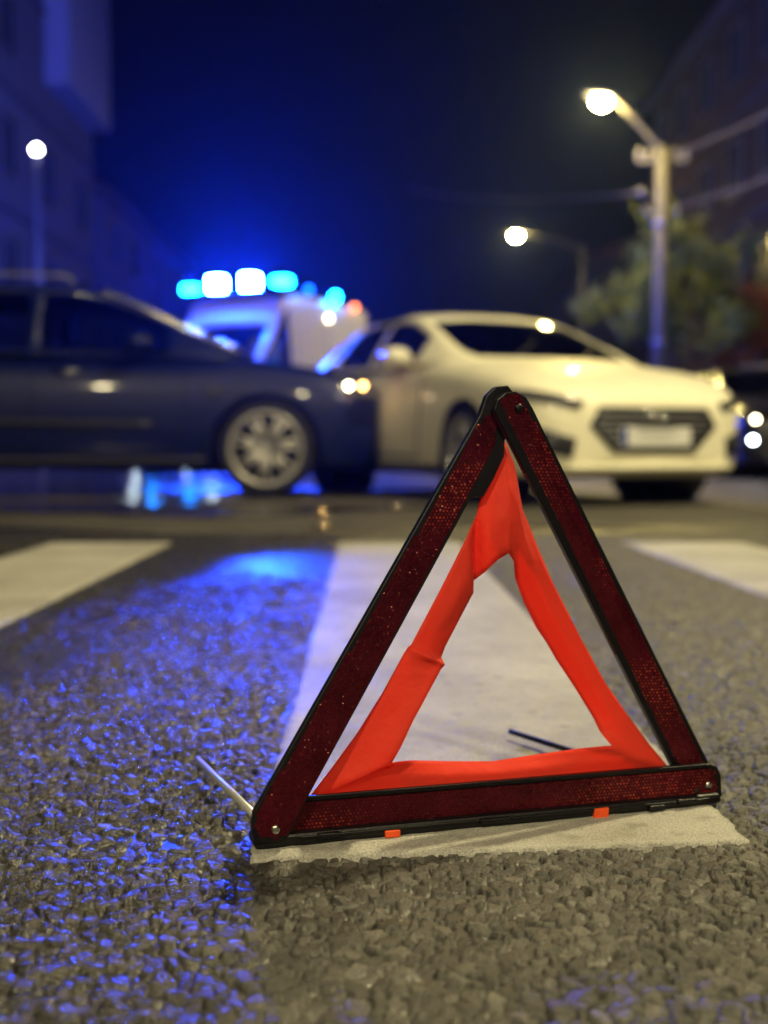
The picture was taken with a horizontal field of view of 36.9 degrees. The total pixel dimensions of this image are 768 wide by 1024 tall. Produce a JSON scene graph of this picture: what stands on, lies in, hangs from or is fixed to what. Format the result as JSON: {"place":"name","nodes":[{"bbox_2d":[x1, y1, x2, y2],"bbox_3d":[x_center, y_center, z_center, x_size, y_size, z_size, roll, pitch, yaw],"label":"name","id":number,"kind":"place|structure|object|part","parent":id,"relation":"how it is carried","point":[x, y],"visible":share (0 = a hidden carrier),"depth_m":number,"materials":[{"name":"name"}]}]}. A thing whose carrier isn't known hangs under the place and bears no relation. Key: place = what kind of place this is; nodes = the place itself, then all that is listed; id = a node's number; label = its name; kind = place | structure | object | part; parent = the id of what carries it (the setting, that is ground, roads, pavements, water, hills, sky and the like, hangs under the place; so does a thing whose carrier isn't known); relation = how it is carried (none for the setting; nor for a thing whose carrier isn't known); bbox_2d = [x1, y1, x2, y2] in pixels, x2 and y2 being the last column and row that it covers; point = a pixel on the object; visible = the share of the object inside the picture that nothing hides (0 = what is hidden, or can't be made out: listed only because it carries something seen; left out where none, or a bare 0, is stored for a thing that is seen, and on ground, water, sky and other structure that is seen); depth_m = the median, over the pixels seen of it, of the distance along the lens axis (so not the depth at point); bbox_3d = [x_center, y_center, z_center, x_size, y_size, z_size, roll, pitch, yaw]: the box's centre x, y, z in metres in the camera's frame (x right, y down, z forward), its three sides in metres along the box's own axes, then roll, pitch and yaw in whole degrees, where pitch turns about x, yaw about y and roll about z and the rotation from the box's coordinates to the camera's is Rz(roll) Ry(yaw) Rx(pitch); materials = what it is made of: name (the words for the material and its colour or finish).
{"place":"outdoors","nodes":[
{"label":"outdoors","id":0,"kind":"place"},
{"bbox_2d":[32,146,41,283],"bbox_3d":[-7.721,-4.673,25.780,0.240,6.930,0.234,0,3,0],"label":"street lamp","id":1,"kind":"object","parent":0,"point":[36,154],"visible":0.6,"depth_m":25.63,"materials":[{"name":"metal"}]},
{"bbox_2d":[0,0,109,288],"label":"apartment building","id":2,"kind":"structure","parent":0,"point":[54,83],"depth_m":32.57,"materials":[{"name":"paint"}]},
{"bbox_2d":[0,0,16,60],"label":"window","id":3,"kind":"structure","parent":2,"relation":"in","point":[7,7],"depth_m":29.28,"materials":[{"name":"grey"}]},
{"bbox_2d":[0,107,18,182],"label":"window","id":4,"kind":"structure","parent":2,"relation":"in","point":[8,125],"depth_m":29.24,"materials":[{"name":"grey"}]},
{"bbox_2d":[0,233,19,283],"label":"window","id":5,"kind":"structure","parent":2,"relation":"in","point":[9,247],"depth_m":29.35,"materials":[{"name":"blue"}]},
{"bbox_2d":[39,144,56,209],"bbox_3d":[-9.555,-9.508,32.773,0.100,1.560,1.300,0,3,0],"label":"window","id":6,"kind":"structure","parent":2,"relation":"in","point":[48,193],"depth_m":32.67,"materials":[{"name":"blue"}]},
{"bbox_2d":[41,256,57,284],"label":"window","id":7,"kind":"structure","parent":2,"relation":"in","point":[47,265],"depth_m":32.77,"materials":[{"name":"blue"}]},
{"bbox_2d":[73,174,87,232],"bbox_3d":[-9.555,-9.702,36.268,0.100,1.560,1.300,0,3,0],"label":"window","id":8,"kind":"structure","parent":2,"relation":"in","point":[79,185],"depth_m":36.21,"materials":[{"name":"blue"}]},
{"bbox_2d":[75,275,88,287],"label":"window","id":9,"kind":"structure","parent":2,"relation":"in","point":[80,282],"depth_m":36.23,"materials":[{"name":"blue glass"}]},
{"bbox_2d":[93,180,192,323],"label":"town house","id":10,"kind":"structure","parent":0,"point":[138,257],"depth_m":45.27,"materials":[{"name":"paint"}]},
{"bbox_2d":[109,220,120,268],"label":"window","id":11,"kind":"structure","parent":10,"relation":"in","point":[115,248],"depth_m":42.16,"materials":[{"name":"blue"}]},
{"bbox_2d":[130,237,139,282],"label":"window","id":12,"kind":"structure","parent":10,"relation":"in","point":[134,245],"depth_m":45.46,"materials":[{"name":"blue"}]},
{"bbox_2d":[148,252,156,293],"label":"window","id":13,"kind":"structure","parent":10,"relation":"in","point":[152,273],"depth_m":48.95,"materials":[{"name":"blue"}]},
{"bbox_2d":[163,265,170,303],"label":"window","id":14,"kind":"structure","parent":10,"relation":"in","point":[167,271],"depth_m":52.36,"materials":[{"name":"blue glass"}]},
{"bbox_2d":[177,276,183,311],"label":"window","id":15,"kind":"structure","parent":10,"relation":"in","point":[180,282],"depth_m":55.73,"materials":[{"name":"blue glass"}]},
{"bbox_2d":[150,494,159,498],"bbox_3d":[-1.647,-0.114,8.300,0.076,0.029,0.078,8,10,-29],"label":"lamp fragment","id":16,"kind":"object","parent":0,"point":[154,496],"visible":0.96,"depth_m":8.28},
{"bbox_2d":[313,507,330,513],"bbox_3d":[-0.339,-0.009,6.369,0.099,0.038,0.098,4,9,-17],"label":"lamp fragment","id":17,"kind":"object","parent":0,"point":[321,510],"visible":0.99,"depth_m":6.34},
{"bbox_2d":[313,523,331,529],"bbox_3d":[-0.269,0.063,5.089,0.087,0.034,0.090,-6,-9,23],"label":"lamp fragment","id":18,"kind":"object","parent":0,"point":[322,526],"visible":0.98,"depth_m":5.06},
{"bbox_2d":[0,469,767,745],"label":"road","id":19,"kind":"structure","parent":0,"point":[101,501],"depth_m":7.16,"materials":[{"name":"grey asphalt"}]},
{"bbox_2d":[0,272,378,496],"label":"dark estate car","id":20,"kind":"object","parent":19,"relation":"on","point":[97,378],"visible":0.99,"depth_m":8.48,"materials":[{"name":"paint"}]},
{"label":"window","id":21,"kind":"part","parent":20,"relation":"part of","materials":[{"name":"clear glass"}]},
{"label":"window","id":22,"kind":"part","parent":20,"relation":"part of","materials":[{"name":"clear glass"}]},
{"bbox_2d":[148,275,366,470],"bbox_3d":[-2.167,-2.309,19.767,2.600,3.236,5.248,1,3,24],"label":"ambulance","id":23,"kind":"object","parent":19,"relation":"on","point":[276,324],"visible":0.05,"depth_m":19.03,"materials":[{"name":"white paint"}]},
{"bbox_2d":[264,310,291,363],"bbox_3d":[-1.693,-2.641,18.508,0.119,1.303,0.740,1,3,24],"label":"window","id":24,"kind":"structure","parent":23,"relation":"in","point":[279,350],"depth_m":18.63,"materials":[{"name":"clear glass"}]},
{"bbox_2d":[0,532,767,1023],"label":"asphalt chippings","id":25,"kind":"object","parent":19,"relation":"on","point":[136,886],"visible":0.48,"depth_m":0.98,"materials":[{"name":"grey asphalt"}]},
{"bbox_2d":[0,542,170,626],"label":"crossing stripe","id":26,"kind":"object","parent":25,"relation":"on","point":[32,579],"visible":0.94,"depth_m":3.30,"materials":[{"name":"paint"}]},
{"bbox_2d":[250,542,749,863],"bbox_3d":[0.079,0.206,2.606,0.445,0.012,3.264,0,3,-1],"label":"crossing stripe","id":27,"kind":"object","parent":25,"relation":"on","point":[501,674],"visible":0.59,"depth_m":1.51,"materials":[{"name":"paint"}]},
{"bbox_2d":[194,386,720,848],"bbox_3d":[0.059,0.088,1.188,0.484,0.410,0.294,-1,0,-17],"label":"warning triangle","id":28,"kind":"object","parent":27,"relation":"on","point":[367,787],"visible":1,"depth_m":1.06,"materials":[{"name":"reflective plastic"},{"name":"fabric"},{"name":"metal"}]},
{"bbox_2d":[622,542,767,596],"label":"crossing stripe","id":29,"kind":"object","parent":25,"relation":"on","point":[742,565],"visible":0.97,"depth_m":3.60,"materials":[{"name":"paint"}]},
{"bbox_2d":[311,314,740,503],"bbox_3d":[0.817,-0.839,9.079,2.154,1.486,4.347,-1,3,-23],"label":"white car","id":30,"kind":"object","parent":19,"relation":"on","point":[628,428],"visible":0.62,"depth_m":7.70,"materials":[{"name":"paint"}]},
{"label":"window","id":31,"kind":"part","parent":30,"relation":"part of","materials":[{"name":"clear glass"}]},
{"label":"window","id":32,"kind":"part","parent":30,"relation":"part of","materials":[{"name":"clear glass"}]},
{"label":"window","id":33,"kind":"part","parent":30,"relation":"part of","materials":[{"name":"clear glass"}]},
{"bbox_2d":[698,367,767,478],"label":"parked car","id":34,"kind":"object","parent":19,"relation":"on","point":[746,388],"visible":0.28,"depth_m":13.50,"materials":[{"name":"black paint"}]},
{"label":"window","id":35,"kind":"part","parent":34,"relation":"part of","materials":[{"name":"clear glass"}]},
{"bbox_2d":[741,364,767,471],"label":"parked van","id":36,"kind":"object","parent":19,"relation":"on","point":[759,468],"visible":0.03,"depth_m":18.67,"materials":[{"name":"black paint"}]},
{"bbox_2d":[386,503,397,507],"bbox_3d":[0.049,-0.042,7.013,0.077,0.029,0.077,1,5,-6],"label":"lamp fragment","id":37,"kind":"object","parent":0,"point":[391,505],"visible":1,"depth_m":6.99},
{"bbox_2d":[92,0,718,328],"label":"sky","id":38,"kind":"structure","parent":0,"point":[265,139],"materials":[{"name":"blue"}]},
{"bbox_2d":[533,232,650,367],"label":"grey building","id":39,"kind":"structure","parent":0,"point":[552,302],"depth_m":55.61,"materials":[{"name":"paint"}]},
{"bbox_2d":[539,311,543,321],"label":"window","id":40,"kind":"structure","parent":39,"relation":"in","point":[541,316],"depth_m":69.59,"materials":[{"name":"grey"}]},
{"bbox_2d":[547,305,551,323],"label":"window","id":41,"kind":"structure","parent":39,"relation":"in","point":[549,309],"depth_m":66.42,"materials":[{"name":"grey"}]},
{"bbox_2d":[555,297,559,325],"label":"window","id":42,"kind":"structure","parent":39,"relation":"in","point":[557,302],"depth_m":63.36,"materials":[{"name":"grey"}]},
{"bbox_2d":[564,289,569,321],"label":"window","id":43,"kind":"structure","parent":39,"relation":"in","point":[566,294],"depth_m":60.24,"materials":[{"name":"grey glass"}]},
{"bbox_2d":[573,280,579,314],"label":"window","id":44,"kind":"structure","parent":39,"relation":"in","point":[576,285],"depth_m":56.81,"materials":[{"name":"grey glass"}]},
{"bbox_2d":[605,340,632,360],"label":"window","id":45,"kind":"structure","parent":39,"relation":"in","point":[618,346],"depth_m":55.58,"materials":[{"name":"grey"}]},
{"bbox_2d":[606,277,632,309],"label":"window","id":46,"kind":"structure","parent":39,"relation":"in","point":[620,278],"depth_m":55.42,"materials":[{"name":"grey"}]},
{"bbox_2d":[641,0,767,375],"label":"brown building","id":47,"kind":"structure","parent":0,"point":[712,82],"depth_m":32.09,"materials":[{"name":"paint"}]},
{"bbox_2d":[654,110,666,167],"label":"window","id":48,"kind":"structure","parent":47,"relation":"in","point":[661,122],"depth_m":38.79,"materials":[{"name":"grey glass"}]},
{"bbox_2d":[674,183,687,239],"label":"window","id":49,"kind":"structure","parent":47,"relation":"in","point":[681,194],"depth_m":36.06,"materials":[{"name":"grey glass"}]},
{"bbox_2d":[677,282,685,332],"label":"window","id":50,"kind":"structure","parent":47,"relation":"in","point":[683,282],"depth_m":35.89,"materials":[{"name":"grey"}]},
{"bbox_2d":[675,84,688,145],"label":"window","id":51,"kind":"structure","parent":47,"relation":"in","point":[682,98],"depth_m":36.06,"materials":[{"name":"grey glass"}]},
{"bbox_2d":[696,272,705,325],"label":"window","id":52,"kind":"structure","parent":47,"relation":"in","point":[697,323],"depth_m":34.12,"materials":[{"name":"grey"}]},
{"bbox_2d":[697,160,713,223],"bbox_3d":[9.355,-9.295,33.536,0.100,1.560,1.300,0,3,0],"label":"window","id":53,"kind":"structure","parent":47,"relation":"in","point":[705,174],"depth_m":33.47,"materials":[{"name":"grey glass"}]},
{"bbox_2d":[699,53,714,120],"bbox_3d":[9.355,-12.290,33.370,0.100,1.560,1.300,0,3,0],"label":"window","id":54,"kind":"structure","parent":47,"relation":"in","point":[707,69],"depth_m":33.27,"materials":[{"name":"grey glass"}]},
{"bbox_2d":[724,249,741,304],"bbox_3d":[9.355,-6.144,30.907,0.100,1.560,1.300,0,3,0],"label":"window","id":55,"kind":"structure","parent":47,"relation":"in","point":[740,271],"depth_m":30.54,"materials":[{"name":"grey"}]},
{"bbox_2d":[725,133,743,203],"bbox_3d":[9.355,-9.139,30.740,0.100,1.560,1.300,0,3,0],"label":"window","id":56,"kind":"structure","parent":47,"relation":"in","point":[734,177],"depth_m":30.67,"materials":[{"name":"grey glass"}]},
{"bbox_2d":[727,16,745,91],"bbox_3d":[9.355,-12.135,30.574,0.100,1.560,1.300,0,3,0],"label":"window","id":57,"kind":"structure","parent":47,"relation":"in","point":[736,54],"depth_m":30.51,"materials":[{"name":"grey glass"}]},
{"bbox_2d":[756,233,767,296],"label":"window","id":58,"kind":"structure","parent":47,"relation":"in","point":[762,268],"depth_m":28.36,"materials":[{"name":"grey"}]},
{"bbox_2d":[758,110,767,179],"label":"window","id":59,"kind":"structure","parent":47,"relation":"in","point":[763,122],"depth_m":28.36,"materials":[{"name":"grey glass"}]},
{"bbox_2d":[761,0,767,56],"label":"window","id":60,"kind":"structure","parent":47,"relation":"in","point":[764,3],"depth_m":28.29,"materials":[{"name":"grey glass"}]},
{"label":"pavement","id":61,"kind":"structure","parent":0,"visible":0},
{"bbox_2d":[504,230,584,336],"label":"street lamp","id":62,"kind":"object","parent":61,"relation":"on","point":[515,234],"visible":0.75,"depth_m":40.01,"materials":[{"name":"grey metal"}]},
{"bbox_2d":[583,89,688,370],"bbox_3d":[4.577,-4.298,21.443,2.402,6.664,0.544,-2,4,-28],"label":"street lamp","id":63,"kind":"object","parent":61,"relation":"on","point":[662,160],"visible":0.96,"depth_m":21.64,"materials":[{"name":"metal"}]},
{"bbox_2d":[410,188,637,199],"bbox_3d":[2.922,-9.377,33.522,0.027,5.452,24.329,-1,3,-9],"label":"overhead cable","id":64,"kind":"object","parent":63,"relation":"attached to","point":[541,198],"visible":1,"depth_m":27.63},
{"bbox_2d":[677,178,767,206],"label":"overhead cable","id":65,"kind":"object","parent":63,"relation":"attached to","point":[723,193],"visible":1,"depth_m":20.31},
{"bbox_2d":[687,113,767,149],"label":"overhead cable","id":66,"kind":"object","parent":63,"relation":"attached to","point":[728,131],"visible":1,"depth_m":20.32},
{"bbox_2d":[566,199,767,373],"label":"street tree","id":67,"kind":"object","parent":61,"relation":"on","point":[713,305],"visible":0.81,"depth_m":24.14,"materials":[{"name":"green plant"}]},
{"bbox_2d":[684,278,767,368],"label":"bush","id":68,"kind":"object","parent":61,"relation":"on","point":[759,342],"visible":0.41,"depth_m":26.39,"materials":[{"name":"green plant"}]}
]}

